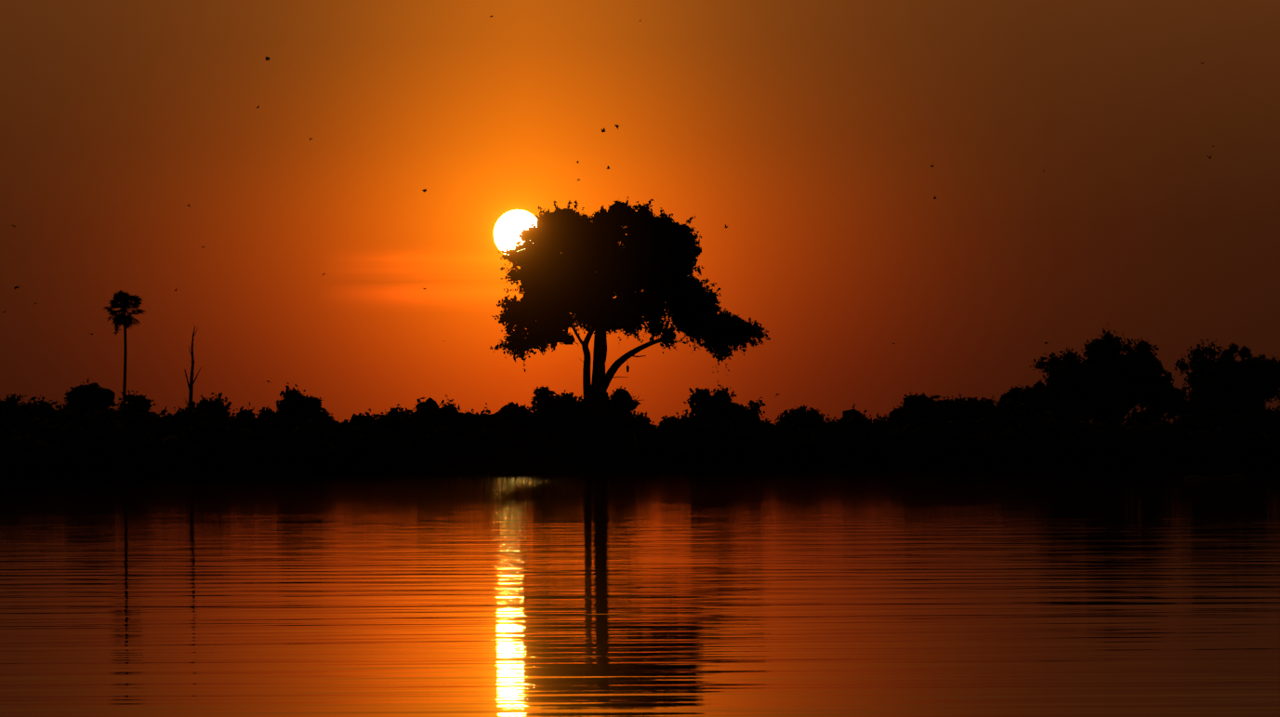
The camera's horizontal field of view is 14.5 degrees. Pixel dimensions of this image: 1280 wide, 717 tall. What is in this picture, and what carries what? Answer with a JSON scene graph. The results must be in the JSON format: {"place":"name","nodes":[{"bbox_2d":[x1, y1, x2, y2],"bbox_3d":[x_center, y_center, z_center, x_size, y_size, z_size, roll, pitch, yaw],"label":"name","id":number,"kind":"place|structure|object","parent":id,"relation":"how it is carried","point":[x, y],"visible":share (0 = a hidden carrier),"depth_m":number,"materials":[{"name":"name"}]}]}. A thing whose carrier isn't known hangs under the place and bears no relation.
{"place":"outdoors","nodes":[
{"label":"outdoors","id":0,"kind":"place"},
{"bbox_2d":[0,465,1279,716],"bbox_3d":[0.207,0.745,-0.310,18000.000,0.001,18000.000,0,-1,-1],"label":"water surface","id":1,"kind":"object","parent":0,"point":[1052,592],"depth_m":28.46,"materials":[{"name":"orange liquid"}]},
{"bbox_2d":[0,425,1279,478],"bbox_3d":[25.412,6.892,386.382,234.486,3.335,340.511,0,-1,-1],"label":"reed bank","id":2,"kind":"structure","parent":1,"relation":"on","point":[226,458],"depth_m":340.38,"materials":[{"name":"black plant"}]},
{"bbox_2d":[0,463,1279,479],"bbox_3d":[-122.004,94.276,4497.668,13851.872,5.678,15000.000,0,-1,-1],"label":"terrain","id":3,"kind":"structure","parent":0,"point":[589,471],"depth_m":342.75,"materials":[{"name":"soil"}]},
{"bbox_2d":[0,393,27,413],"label":"bush","id":4,"kind":"object","parent":3,"relation":"on","point":[9,401],"visible":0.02,"depth_m":311.82,"materials":[{"name":"black plant"}]},
{"bbox_2d":[103,290,145,404],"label":"palm","id":5,"kind":"object","parent":3,"relation":"on","point":[126,297],"depth_m":449.20,"materials":[{"name":"black plant"}]},
{"bbox_2d":[184,325,201,410],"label":"dead tree","id":6,"kind":"object","parent":3,"relation":"on","point":[191,388],"visible":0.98,"depth_m":323.28,"materials":[{"name":"black wood"}]},
{"bbox_2d":[197,392,236,420],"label":"bush","id":7,"kind":"object","parent":3,"relation":"on","point":[207,404],"depth_m":325.01,"materials":[{"name":"black plant"}]},
{"bbox_2d":[272,382,334,432],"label":"bush","id":8,"kind":"object","parent":3,"relation":"on","point":[300,405],"depth_m":328.84,"materials":[{"name":"black plant"}]},
{"bbox_2d":[398,407,436,425],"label":"bush","id":9,"kind":"object","parent":3,"relation":"on","point":[414,414],"visible":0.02,"depth_m":339.34,"materials":[{"name":"black plant"}]},
{"bbox_2d":[527,384,595,433],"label":"bush","id":10,"kind":"object","parent":3,"relation":"on","point":[552,410],"visible":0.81,"depth_m":349.70,"materials":[{"name":"black plant"}]},
{"bbox_2d":[489,196,770,421],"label":"tree","id":11,"kind":"object","parent":3,"relation":"on","point":[689,314],"depth_m":359.89,"materials":[{"name":"black plant"}]},
{"bbox_2d":[579,358,642,409],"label":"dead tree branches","id":12,"kind":"object","parent":11,"relation":"attached to","point":[627,369],"visible":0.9,"depth_m":361.70,"materials":[{"name":"black wood"}]},
{"bbox_2d":[0,378,1279,472],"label":"bank bushes","id":13,"kind":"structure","parent":3,"relation":"on","point":[626,427],"depth_m":345.32,"materials":[{"name":"black plant"}]},
{"bbox_2d":[683,380,765,432],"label":"bush","id":14,"kind":"object","parent":3,"relation":"on","point":[705,405],"depth_m":369.08,"materials":[{"name":"black plant"}]},
{"bbox_2d":[774,404,818,433],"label":"bush","id":15,"kind":"object","parent":3,"relation":"on","point":[803,418],"visible":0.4,"depth_m":379.98,"materials":[{"name":"black plant"}]},
{"bbox_2d":[929,390,998,421],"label":"bush","id":16,"kind":"object","parent":3,"relation":"on","point":[962,414],"visible":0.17,"depth_m":408.18,"materials":[{"name":"black plant"}]},
{"bbox_2d":[983,384,1061,414],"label":"bush","id":17,"kind":"object","parent":3,"relation":"on","point":[1016,394],"visible":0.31,"depth_m":424.75,"materials":[{"name":"black plant"}]},
{"bbox_2d":[1029,379,1081,421],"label":"tree","id":18,"kind":"object","parent":3,"relation":"on","point":[1070,399],"visible":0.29,"depth_m":437.54,"materials":[{"name":"black plant"}]},
{"bbox_2d":[1021,323,1195,423],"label":"tree","id":19,"kind":"object","parent":3,"relation":"on","point":[1122,385],"depth_m":460.48,"materials":[{"name":"black plant"}]},
{"bbox_2d":[1170,339,1279,421],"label":"tree","id":20,"kind":"object","parent":3,"relation":"on","point":[1257,378],"depth_m":472.68,"materials":[{"name":"black plant"}]},
{"bbox_2d":[0,0,1279,427],"label":"sky","id":21,"kind":"structure","parent":0,"point":[813,131],"materials":[{"name":"orange"}]}
]}

